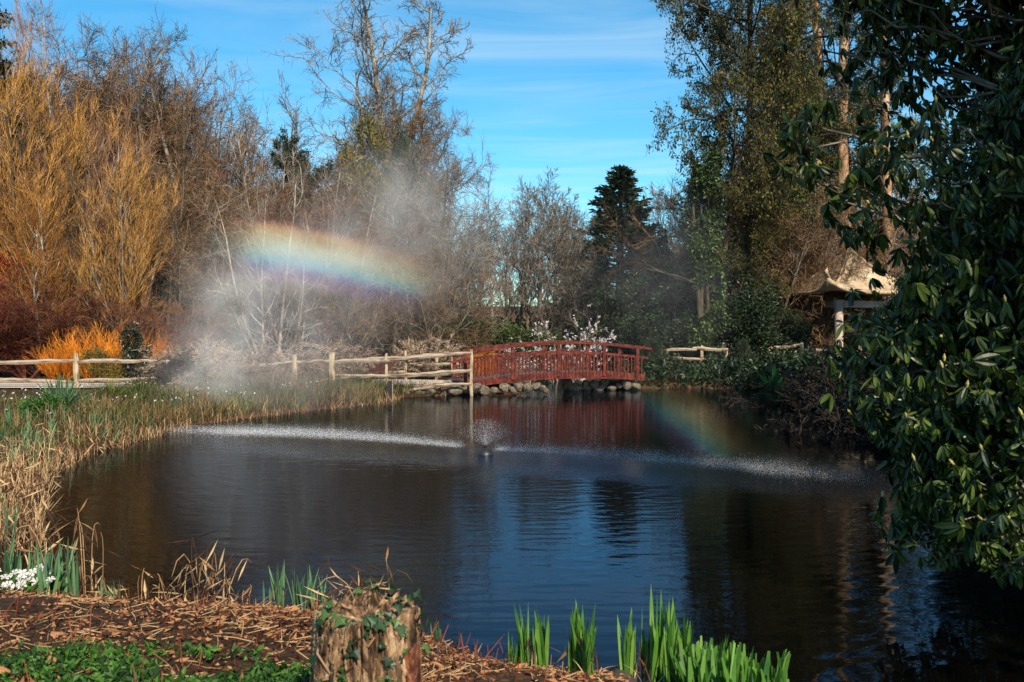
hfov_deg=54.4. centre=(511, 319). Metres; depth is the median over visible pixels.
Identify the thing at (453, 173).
oak tree
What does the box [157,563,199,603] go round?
dead reed
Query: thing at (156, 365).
tangled shrub
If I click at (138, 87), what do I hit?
oak tree
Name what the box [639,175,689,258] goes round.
bare tree
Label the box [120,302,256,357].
rusty shrub
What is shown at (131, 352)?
white flowered bush
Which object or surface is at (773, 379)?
fern
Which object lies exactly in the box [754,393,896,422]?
tangled shrub
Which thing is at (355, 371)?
tussock
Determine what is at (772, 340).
evergreen bush
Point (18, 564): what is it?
iris clump
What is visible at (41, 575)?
iris clump
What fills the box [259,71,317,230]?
slim tree
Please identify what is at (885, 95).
pine tree
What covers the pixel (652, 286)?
evergreen bush
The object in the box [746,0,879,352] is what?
pine tree
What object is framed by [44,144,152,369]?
golden willow
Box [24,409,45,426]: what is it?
iris clump
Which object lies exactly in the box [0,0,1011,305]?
sky
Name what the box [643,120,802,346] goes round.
leafy tree
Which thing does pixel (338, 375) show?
tussock
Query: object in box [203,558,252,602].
dead reed
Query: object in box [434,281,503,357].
twiggy tree
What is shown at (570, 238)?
bare tree
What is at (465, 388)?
bank stone
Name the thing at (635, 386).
bank stone
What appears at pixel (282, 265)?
twiggy tree
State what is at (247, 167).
oak tree
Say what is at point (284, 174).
slim tree
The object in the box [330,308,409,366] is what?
evergreen bush
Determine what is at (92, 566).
dead reed
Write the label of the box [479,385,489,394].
bank stone
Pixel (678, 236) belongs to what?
bare tree
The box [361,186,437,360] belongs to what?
slim tree
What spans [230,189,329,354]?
twiggy tree
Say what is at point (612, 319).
evergreen bush
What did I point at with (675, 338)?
evergreen bush
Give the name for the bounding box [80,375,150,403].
tussock
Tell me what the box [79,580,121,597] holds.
dead reed
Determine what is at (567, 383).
bank stone
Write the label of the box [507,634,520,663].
iris clump
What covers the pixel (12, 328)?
dogwood bush
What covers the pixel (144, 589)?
dead reed
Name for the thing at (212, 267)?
twiggy tree
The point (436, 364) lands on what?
split rail fence
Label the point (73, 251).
twiggy tree
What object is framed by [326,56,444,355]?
twiggy tree
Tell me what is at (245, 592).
dead reed
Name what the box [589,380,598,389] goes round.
bank stone
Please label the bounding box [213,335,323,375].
tangled shrub
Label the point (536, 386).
bank stone
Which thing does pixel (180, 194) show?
twiggy tree
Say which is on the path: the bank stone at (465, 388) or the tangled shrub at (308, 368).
the tangled shrub at (308, 368)
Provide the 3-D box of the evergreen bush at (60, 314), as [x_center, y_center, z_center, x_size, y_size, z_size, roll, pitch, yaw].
[-17.271,-0.161,36.932,3.625,4.369,3.712,0,0,15]
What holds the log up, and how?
on the ground at (6, 602)
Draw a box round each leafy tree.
[629,28,894,327]
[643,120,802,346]
[646,0,848,347]
[672,0,912,263]
[735,0,974,290]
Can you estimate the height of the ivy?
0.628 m
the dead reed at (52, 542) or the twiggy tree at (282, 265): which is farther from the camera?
the twiggy tree at (282, 265)
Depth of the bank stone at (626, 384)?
30.91 m
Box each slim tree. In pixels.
[187,92,290,295]
[230,134,314,304]
[254,96,315,251]
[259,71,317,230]
[302,76,422,342]
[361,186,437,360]
[372,186,426,367]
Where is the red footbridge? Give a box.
[450,341,651,385]
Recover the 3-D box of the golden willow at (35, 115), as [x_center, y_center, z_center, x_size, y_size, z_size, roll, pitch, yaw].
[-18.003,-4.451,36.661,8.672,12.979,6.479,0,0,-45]
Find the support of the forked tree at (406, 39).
on the ground at (6, 602)
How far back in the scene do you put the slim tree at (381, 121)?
42.58 m
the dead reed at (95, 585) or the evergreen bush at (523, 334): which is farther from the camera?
the evergreen bush at (523, 334)
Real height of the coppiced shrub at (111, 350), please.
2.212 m
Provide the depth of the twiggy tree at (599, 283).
44.71 m
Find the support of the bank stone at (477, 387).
on the water
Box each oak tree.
[1,18,228,202]
[51,54,222,136]
[135,98,233,346]
[147,73,257,197]
[212,122,272,269]
[318,65,418,336]
[346,62,473,285]
[382,104,515,301]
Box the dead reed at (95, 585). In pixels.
[57,519,119,595]
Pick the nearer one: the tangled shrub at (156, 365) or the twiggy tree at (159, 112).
the tangled shrub at (156, 365)
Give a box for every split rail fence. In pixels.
[0,349,472,395]
[297,351,461,379]
[660,345,727,369]
[748,342,861,355]
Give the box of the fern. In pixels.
[747,365,793,388]
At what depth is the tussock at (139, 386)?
23.32 m
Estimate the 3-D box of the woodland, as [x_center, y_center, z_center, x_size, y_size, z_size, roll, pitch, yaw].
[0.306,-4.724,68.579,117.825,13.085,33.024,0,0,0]
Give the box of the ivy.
[308,580,430,681]
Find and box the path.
[0,379,451,388]
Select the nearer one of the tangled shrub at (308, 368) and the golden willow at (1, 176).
the tangled shrub at (308, 368)
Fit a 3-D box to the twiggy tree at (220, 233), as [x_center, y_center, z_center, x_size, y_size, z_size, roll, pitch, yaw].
[-11.165,-2.409,38.953,7.737,8.818,8.306,0,0,-35]
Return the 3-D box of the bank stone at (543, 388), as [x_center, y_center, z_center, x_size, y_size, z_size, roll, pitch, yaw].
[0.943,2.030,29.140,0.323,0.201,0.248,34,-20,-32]
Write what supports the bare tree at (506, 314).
on the ground at (6, 602)
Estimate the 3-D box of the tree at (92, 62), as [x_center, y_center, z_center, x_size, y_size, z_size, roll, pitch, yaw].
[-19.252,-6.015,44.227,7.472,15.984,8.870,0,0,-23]
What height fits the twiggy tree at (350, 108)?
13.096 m
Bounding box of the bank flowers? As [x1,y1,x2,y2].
[2,379,320,413]
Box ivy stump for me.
[309,585,421,681]
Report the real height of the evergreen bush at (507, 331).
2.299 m
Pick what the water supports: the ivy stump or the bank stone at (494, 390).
the bank stone at (494, 390)
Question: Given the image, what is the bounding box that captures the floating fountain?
[477,444,493,454]
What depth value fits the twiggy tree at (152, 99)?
44.12 m
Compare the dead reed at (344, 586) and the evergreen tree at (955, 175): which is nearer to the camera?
the dead reed at (344, 586)
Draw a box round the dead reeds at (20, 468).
[0,380,451,565]
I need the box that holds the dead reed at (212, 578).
[187,543,236,603]
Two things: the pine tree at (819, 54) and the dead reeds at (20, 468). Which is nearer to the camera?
the dead reeds at (20, 468)
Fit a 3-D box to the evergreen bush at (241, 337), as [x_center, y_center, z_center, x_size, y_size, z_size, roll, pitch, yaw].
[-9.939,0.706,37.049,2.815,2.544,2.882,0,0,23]
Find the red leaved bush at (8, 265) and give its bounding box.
[0,249,32,374]
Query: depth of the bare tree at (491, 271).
60.33 m
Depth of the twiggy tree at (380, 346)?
38.85 m
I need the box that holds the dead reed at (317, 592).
[297,559,351,610]
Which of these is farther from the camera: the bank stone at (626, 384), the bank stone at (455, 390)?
the bank stone at (626, 384)
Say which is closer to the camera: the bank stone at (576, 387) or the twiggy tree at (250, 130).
the bank stone at (576, 387)
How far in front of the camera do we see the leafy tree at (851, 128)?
40.55 m
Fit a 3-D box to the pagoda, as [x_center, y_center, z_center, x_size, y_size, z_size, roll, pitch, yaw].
[13.368,-0.805,39.500,5.328,5.105,5.330,0,0,-14]
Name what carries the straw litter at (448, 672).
on the ground at (6, 602)
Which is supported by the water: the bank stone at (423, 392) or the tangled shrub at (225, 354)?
the bank stone at (423, 392)
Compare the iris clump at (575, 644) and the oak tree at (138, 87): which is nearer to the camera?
the iris clump at (575, 644)
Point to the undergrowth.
(709, 371)
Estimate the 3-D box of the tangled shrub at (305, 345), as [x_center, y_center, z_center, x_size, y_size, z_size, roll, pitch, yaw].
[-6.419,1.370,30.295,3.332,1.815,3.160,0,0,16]
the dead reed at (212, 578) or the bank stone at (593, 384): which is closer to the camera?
the dead reed at (212, 578)
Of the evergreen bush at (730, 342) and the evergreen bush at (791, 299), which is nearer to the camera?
the evergreen bush at (730, 342)
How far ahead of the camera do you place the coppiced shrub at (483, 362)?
33.30 m
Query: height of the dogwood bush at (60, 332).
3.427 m
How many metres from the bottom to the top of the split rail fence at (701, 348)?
1.244 m
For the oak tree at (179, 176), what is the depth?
39.83 m
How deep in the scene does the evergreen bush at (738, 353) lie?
33.82 m
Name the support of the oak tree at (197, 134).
on the ground at (6, 602)
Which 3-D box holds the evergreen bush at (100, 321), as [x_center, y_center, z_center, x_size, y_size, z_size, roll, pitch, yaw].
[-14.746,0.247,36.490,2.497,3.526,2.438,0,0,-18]
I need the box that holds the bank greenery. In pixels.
[0,400,165,562]
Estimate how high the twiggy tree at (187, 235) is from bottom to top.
7.475 m
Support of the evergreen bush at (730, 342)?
on the ground at (6, 602)
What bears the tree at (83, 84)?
on the ground at (6, 602)
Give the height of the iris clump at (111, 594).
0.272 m
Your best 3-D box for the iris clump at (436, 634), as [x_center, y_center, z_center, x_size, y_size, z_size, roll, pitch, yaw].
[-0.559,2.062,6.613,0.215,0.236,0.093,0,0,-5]
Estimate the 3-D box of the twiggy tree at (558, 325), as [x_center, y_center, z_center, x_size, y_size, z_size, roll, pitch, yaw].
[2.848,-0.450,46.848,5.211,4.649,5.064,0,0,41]
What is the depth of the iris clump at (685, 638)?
5.08 m
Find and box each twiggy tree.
[0,9,228,292]
[0,33,95,297]
[1,198,127,331]
[2,22,227,219]
[18,204,217,338]
[22,43,150,274]
[23,153,241,326]
[53,45,280,262]
[57,27,199,186]
[61,18,274,234]
[71,180,264,358]
[81,59,310,240]
[82,4,230,335]
[84,128,279,330]
[101,43,267,230]
[114,153,320,332]
[146,206,323,358]
[162,89,260,302]
[166,210,254,352]
[179,132,341,331]
[208,148,446,356]
[219,178,409,353]
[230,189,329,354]
[262,91,469,341]
[274,214,428,357]
[286,162,459,356]
[304,149,539,365]
[313,152,538,354]
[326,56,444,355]
[357,75,499,328]
[369,170,529,350]
[381,238,514,361]
[408,207,533,353]
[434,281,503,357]
[515,264,611,350]
[533,236,651,359]
[550,245,654,357]
[588,186,761,307]
[626,138,879,357]
[676,136,872,342]
[764,187,902,352]
[779,170,939,355]
[852,98,968,313]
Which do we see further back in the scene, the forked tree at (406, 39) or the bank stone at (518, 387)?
the forked tree at (406, 39)
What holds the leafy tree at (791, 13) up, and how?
on the ground at (6, 602)
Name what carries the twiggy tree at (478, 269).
on the ground at (6, 602)
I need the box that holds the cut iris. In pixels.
[661,636,790,681]
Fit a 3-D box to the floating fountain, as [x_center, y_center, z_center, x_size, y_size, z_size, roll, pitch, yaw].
[-0.434,2.135,16.283,0.278,0.190,0.278,0,0,0]
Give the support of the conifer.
on the ground at (6, 602)
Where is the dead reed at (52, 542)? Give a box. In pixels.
[15,498,97,584]
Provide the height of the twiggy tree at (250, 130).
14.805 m
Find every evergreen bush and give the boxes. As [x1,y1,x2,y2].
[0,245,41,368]
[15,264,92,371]
[76,286,142,368]
[135,270,210,347]
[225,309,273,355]
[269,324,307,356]
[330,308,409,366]
[394,307,499,367]
[462,313,525,361]
[497,321,563,363]
[568,283,639,368]
[606,270,674,362]
[634,248,687,355]
[635,266,727,360]
[639,336,668,370]
[668,260,728,346]
[669,251,778,354]
[722,277,759,350]
[724,270,800,359]
[732,337,758,369]
[761,248,809,342]
[767,303,814,350]
[828,292,878,355]
[870,266,932,366]
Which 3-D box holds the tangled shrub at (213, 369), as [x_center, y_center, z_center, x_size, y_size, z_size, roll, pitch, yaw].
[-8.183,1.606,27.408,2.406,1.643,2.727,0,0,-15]
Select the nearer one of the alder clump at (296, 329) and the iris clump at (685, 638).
the iris clump at (685, 638)
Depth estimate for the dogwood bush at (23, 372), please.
32.48 m
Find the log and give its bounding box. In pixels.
[608,665,636,681]
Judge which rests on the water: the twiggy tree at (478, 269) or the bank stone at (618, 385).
the bank stone at (618, 385)
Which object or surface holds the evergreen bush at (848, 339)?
on the ground at (6, 602)
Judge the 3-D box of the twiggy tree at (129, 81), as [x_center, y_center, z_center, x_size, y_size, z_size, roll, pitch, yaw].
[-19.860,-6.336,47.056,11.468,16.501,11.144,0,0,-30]
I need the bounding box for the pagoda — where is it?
[782,249,897,361]
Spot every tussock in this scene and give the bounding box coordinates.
[15,375,106,410]
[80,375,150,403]
[114,377,162,401]
[322,370,353,383]
[340,364,379,382]
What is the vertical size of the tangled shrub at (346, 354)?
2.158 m
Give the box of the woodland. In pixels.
[187,139,971,320]
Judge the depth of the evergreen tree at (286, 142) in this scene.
40.36 m
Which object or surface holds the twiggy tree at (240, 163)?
on the ground at (6, 602)
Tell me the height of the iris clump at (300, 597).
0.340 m
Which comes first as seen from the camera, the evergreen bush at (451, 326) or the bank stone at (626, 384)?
the bank stone at (626, 384)
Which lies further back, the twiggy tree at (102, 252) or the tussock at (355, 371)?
the twiggy tree at (102, 252)
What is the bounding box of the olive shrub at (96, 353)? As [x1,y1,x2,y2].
[77,343,128,382]
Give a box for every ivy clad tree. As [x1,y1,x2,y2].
[642,132,730,363]
[723,168,799,301]
[774,205,793,343]
[855,145,885,354]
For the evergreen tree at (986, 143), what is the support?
on the ground at (6, 602)
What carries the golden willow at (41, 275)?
on the ground at (6, 602)
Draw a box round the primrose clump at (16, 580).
[0,564,69,595]
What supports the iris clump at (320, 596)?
on the ground at (6, 602)
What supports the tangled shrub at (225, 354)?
on the ground at (6, 602)
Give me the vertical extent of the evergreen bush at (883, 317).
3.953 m
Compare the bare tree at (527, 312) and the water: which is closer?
the water
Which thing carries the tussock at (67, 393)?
on the ground at (6, 602)
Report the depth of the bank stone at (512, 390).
29.05 m
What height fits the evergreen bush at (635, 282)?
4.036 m
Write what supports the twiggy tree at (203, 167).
on the ground at (6, 602)
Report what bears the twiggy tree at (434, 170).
on the ground at (6, 602)
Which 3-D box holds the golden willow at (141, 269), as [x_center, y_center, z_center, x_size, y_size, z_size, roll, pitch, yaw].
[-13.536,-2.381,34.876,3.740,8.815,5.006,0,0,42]
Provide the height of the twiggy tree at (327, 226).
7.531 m
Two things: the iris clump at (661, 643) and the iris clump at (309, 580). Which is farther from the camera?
the iris clump at (309, 580)
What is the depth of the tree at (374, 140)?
40.44 m
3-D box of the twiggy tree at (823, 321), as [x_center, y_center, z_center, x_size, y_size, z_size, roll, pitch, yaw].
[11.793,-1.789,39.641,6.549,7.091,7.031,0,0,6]
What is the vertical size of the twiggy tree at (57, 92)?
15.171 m
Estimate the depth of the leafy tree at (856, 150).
46.70 m
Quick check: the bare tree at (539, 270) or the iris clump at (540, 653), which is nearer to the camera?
the iris clump at (540, 653)
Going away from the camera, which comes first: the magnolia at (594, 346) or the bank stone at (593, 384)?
the bank stone at (593, 384)
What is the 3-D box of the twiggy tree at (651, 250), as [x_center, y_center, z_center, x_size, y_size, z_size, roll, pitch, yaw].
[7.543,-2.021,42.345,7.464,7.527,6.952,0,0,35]
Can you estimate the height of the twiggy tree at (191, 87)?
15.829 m
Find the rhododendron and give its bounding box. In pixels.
[763,0,1023,589]
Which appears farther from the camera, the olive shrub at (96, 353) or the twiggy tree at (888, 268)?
the twiggy tree at (888, 268)
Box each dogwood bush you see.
[0,258,143,377]
[0,266,65,376]
[0,276,136,374]
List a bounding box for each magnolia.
[503,336,556,383]
[518,303,615,382]
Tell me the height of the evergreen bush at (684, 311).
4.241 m
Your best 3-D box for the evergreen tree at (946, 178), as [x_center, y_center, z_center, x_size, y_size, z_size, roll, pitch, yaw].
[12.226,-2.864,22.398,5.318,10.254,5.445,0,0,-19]
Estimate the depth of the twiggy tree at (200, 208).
40.51 m
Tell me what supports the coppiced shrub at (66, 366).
on the ground at (6, 602)
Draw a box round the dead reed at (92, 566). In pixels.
[63,524,108,596]
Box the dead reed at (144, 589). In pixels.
[131,565,176,601]
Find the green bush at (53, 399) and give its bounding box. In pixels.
[15,391,73,422]
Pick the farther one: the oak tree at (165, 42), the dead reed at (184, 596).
the oak tree at (165, 42)
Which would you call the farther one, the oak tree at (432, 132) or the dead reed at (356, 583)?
the oak tree at (432, 132)
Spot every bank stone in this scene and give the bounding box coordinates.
[412,387,425,393]
[426,388,435,395]
[440,388,448,395]
[448,386,463,395]
[462,385,468,392]
[468,383,482,393]
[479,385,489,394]
[490,387,497,394]
[499,383,509,392]
[509,386,516,394]
[513,382,523,392]
[523,383,532,392]
[532,382,540,390]
[539,385,548,392]
[562,379,572,389]
[569,383,582,390]
[582,380,589,385]
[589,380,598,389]
[597,385,604,389]
[599,379,608,387]
[607,385,615,390]
[616,383,621,388]
[622,379,631,389]
[631,382,640,389]
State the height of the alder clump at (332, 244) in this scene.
8.986 m
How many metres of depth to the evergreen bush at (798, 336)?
37.00 m
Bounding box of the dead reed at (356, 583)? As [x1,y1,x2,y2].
[349,572,385,596]
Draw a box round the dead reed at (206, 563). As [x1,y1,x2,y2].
[166,529,217,604]
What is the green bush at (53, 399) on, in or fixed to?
on the ground at (6, 602)
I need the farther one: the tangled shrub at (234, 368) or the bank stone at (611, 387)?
the bank stone at (611, 387)
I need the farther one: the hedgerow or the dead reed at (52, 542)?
the hedgerow
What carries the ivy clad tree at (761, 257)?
on the ground at (6, 602)
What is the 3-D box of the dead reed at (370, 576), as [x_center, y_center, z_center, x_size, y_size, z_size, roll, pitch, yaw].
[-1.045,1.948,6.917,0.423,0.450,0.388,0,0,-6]
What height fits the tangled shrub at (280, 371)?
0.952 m
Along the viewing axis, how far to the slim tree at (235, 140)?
42.15 m
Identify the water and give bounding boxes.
[0,367,1023,681]
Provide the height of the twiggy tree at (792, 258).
9.372 m
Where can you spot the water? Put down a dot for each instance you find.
(478, 547)
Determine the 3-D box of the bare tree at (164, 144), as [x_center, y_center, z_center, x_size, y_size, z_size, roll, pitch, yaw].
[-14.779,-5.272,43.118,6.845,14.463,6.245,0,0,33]
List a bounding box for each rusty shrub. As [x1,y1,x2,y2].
[61,281,234,375]
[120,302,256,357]
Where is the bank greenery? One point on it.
(36, 455)
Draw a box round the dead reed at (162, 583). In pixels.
[142,566,209,603]
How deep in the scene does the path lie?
29.18 m
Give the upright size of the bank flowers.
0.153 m
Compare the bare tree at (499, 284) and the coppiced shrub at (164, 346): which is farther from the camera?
the bare tree at (499, 284)
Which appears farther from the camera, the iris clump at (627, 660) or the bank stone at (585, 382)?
the bank stone at (585, 382)
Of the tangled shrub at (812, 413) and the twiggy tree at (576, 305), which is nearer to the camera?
the tangled shrub at (812, 413)
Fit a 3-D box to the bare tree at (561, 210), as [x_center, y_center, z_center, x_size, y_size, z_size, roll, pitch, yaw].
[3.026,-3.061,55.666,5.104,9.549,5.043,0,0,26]
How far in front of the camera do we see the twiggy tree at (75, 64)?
47.39 m
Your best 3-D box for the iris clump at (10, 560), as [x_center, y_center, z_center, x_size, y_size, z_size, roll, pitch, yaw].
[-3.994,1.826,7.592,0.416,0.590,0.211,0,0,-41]
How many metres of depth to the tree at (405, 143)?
41.83 m
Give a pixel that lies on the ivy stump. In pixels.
(369, 666)
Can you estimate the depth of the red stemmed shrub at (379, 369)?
31.70 m
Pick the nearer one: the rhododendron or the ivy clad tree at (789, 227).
the rhododendron
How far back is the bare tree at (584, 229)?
61.95 m
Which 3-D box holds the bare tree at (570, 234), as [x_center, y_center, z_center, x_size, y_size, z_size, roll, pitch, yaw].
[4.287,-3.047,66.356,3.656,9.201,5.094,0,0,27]
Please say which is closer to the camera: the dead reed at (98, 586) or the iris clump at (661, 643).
the iris clump at (661, 643)
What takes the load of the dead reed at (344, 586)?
on the ground at (6, 602)
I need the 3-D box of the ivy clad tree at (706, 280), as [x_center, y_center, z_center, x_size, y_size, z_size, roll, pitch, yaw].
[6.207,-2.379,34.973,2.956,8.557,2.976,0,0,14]
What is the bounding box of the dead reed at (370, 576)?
[334,564,388,596]
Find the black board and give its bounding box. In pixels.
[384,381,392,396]
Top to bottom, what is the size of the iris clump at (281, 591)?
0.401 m
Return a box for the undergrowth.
[606,343,911,388]
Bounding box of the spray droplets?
[161,421,880,487]
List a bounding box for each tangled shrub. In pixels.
[116,344,210,387]
[127,332,243,376]
[168,349,256,388]
[190,337,271,378]
[205,355,288,387]
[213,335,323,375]
[257,363,304,387]
[259,335,354,374]
[276,333,382,373]
[278,348,344,377]
[390,331,479,378]
[705,361,917,410]
[752,348,932,446]
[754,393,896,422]
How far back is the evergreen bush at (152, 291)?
37.10 m
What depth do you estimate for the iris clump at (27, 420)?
17.80 m
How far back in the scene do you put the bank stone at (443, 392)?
28.85 m
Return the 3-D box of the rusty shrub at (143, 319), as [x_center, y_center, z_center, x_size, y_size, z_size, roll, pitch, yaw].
[-12.360,0.368,33.897,5.663,3.263,5.275,0,0,-38]
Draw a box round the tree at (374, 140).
[330,106,397,301]
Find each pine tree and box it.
[737,2,884,340]
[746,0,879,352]
[808,0,915,333]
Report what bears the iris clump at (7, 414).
on the ground at (6, 602)
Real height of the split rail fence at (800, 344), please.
0.981 m
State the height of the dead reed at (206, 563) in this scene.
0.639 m
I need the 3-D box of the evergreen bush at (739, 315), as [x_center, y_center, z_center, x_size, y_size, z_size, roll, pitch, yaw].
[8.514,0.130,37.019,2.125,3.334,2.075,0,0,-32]
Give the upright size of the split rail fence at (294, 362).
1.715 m
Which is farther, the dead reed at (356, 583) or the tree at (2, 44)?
the tree at (2, 44)
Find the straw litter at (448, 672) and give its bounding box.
[0,586,628,681]
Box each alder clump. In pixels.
[178,149,339,357]
[238,129,411,358]
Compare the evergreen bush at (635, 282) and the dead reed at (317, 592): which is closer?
the dead reed at (317, 592)
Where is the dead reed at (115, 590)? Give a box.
[85,581,138,597]
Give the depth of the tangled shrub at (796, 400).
24.84 m
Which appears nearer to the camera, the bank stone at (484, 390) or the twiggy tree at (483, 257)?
the bank stone at (484, 390)
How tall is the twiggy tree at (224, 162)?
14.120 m
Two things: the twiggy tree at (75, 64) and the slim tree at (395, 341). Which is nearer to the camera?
the slim tree at (395, 341)
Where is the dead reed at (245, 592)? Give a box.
[219,570,253,604]
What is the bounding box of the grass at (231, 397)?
[0,371,424,454]
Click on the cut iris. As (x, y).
(699, 663)
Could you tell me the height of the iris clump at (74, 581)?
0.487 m
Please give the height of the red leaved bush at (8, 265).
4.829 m
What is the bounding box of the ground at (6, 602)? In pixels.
[0,306,962,681]
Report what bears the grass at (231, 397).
on the ground at (6, 602)
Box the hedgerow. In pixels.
[310,304,958,341]
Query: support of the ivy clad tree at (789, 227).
on the ground at (6, 602)
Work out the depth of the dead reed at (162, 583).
7.17 m
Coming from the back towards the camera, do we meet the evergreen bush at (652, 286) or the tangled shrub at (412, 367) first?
the evergreen bush at (652, 286)
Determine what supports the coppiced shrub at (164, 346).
on the ground at (6, 602)
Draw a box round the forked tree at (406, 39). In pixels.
[259,0,473,356]
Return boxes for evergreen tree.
[261,125,345,271]
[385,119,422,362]
[900,53,1007,311]
[926,46,989,265]
[931,2,1015,376]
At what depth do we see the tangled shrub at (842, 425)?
19.04 m
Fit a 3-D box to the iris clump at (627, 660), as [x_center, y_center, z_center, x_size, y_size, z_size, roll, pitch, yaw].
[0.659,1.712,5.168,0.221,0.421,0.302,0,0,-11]
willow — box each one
[0,0,173,319]
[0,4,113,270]
[0,19,123,371]
[0,36,49,267]
[0,165,96,376]
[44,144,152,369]
[61,127,194,374]
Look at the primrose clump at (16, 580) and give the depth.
7.24 m
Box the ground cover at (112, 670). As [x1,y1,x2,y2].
[0,636,310,681]
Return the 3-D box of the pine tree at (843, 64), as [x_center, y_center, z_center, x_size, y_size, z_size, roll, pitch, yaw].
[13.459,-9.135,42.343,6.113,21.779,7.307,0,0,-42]
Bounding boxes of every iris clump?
[0,518,16,579]
[0,534,54,579]
[4,403,14,427]
[16,412,35,429]
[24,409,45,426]
[31,546,61,594]
[36,540,78,595]
[88,414,101,429]
[98,577,120,601]
[263,563,285,612]
[285,565,318,608]
[297,575,330,610]
[310,580,341,609]
[420,618,441,644]
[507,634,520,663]
[514,603,548,672]
[552,599,595,677]
[576,619,617,680]
[617,607,659,681]
[636,589,678,681]
[664,610,694,681]
[718,634,732,664]
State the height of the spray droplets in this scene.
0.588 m
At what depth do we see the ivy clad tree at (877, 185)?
42.71 m
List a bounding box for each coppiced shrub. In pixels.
[23,335,87,380]
[46,314,160,378]
[117,324,186,366]
[456,343,497,375]
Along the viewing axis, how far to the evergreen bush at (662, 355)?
33.25 m
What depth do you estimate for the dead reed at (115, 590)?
7.33 m
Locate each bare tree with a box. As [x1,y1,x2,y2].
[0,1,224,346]
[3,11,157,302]
[73,25,235,233]
[463,193,514,323]
[471,229,512,318]
[476,166,576,340]
[481,210,541,341]
[488,203,548,341]
[494,202,553,334]
[504,186,600,337]
[520,183,605,346]
[545,207,584,302]
[568,207,614,285]
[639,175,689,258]
[651,192,723,268]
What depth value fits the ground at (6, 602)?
5.46 m
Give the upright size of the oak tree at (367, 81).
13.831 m
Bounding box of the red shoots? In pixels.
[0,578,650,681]
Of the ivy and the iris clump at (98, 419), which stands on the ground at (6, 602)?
the iris clump at (98, 419)
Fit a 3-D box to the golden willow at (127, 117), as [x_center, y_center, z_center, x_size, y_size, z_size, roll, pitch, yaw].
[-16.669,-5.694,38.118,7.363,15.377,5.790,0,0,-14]
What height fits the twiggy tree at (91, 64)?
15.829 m
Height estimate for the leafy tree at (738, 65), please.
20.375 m
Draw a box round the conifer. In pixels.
[542,164,670,342]
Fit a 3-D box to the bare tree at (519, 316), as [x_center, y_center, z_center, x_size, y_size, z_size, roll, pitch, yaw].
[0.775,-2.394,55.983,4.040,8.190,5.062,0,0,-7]
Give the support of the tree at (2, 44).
on the ground at (6, 602)
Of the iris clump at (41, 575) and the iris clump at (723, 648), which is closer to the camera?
the iris clump at (723, 648)
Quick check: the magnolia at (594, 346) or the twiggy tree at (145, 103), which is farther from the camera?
the twiggy tree at (145, 103)
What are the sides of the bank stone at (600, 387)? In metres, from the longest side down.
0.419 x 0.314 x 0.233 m
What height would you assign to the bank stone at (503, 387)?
0.287 m
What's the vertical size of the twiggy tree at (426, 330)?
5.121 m
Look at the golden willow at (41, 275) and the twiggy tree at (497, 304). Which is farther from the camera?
the twiggy tree at (497, 304)
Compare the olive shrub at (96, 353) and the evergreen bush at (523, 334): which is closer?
the olive shrub at (96, 353)
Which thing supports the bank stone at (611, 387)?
on the water
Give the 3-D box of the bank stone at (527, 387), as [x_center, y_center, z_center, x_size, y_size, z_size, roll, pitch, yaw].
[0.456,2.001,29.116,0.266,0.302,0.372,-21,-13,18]
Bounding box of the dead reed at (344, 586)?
[317,549,412,597]
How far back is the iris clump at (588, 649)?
5.03 m
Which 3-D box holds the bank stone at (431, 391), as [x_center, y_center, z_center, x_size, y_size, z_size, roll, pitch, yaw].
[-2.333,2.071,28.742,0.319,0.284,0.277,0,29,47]
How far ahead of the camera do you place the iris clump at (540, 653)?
5.29 m
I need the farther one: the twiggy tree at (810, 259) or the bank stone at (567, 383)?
the twiggy tree at (810, 259)
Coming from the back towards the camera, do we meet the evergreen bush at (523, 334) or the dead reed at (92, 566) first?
the evergreen bush at (523, 334)
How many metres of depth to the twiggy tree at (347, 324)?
35.28 m
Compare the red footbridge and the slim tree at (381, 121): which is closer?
the red footbridge
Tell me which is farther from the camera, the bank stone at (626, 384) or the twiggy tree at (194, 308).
the twiggy tree at (194, 308)
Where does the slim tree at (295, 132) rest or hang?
on the ground at (6, 602)
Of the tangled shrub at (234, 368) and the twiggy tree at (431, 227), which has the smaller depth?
the tangled shrub at (234, 368)
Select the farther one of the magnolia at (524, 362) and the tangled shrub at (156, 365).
the magnolia at (524, 362)
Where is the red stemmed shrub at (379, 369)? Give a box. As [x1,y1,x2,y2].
[350,349,398,378]
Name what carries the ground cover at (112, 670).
on the ground at (6, 602)

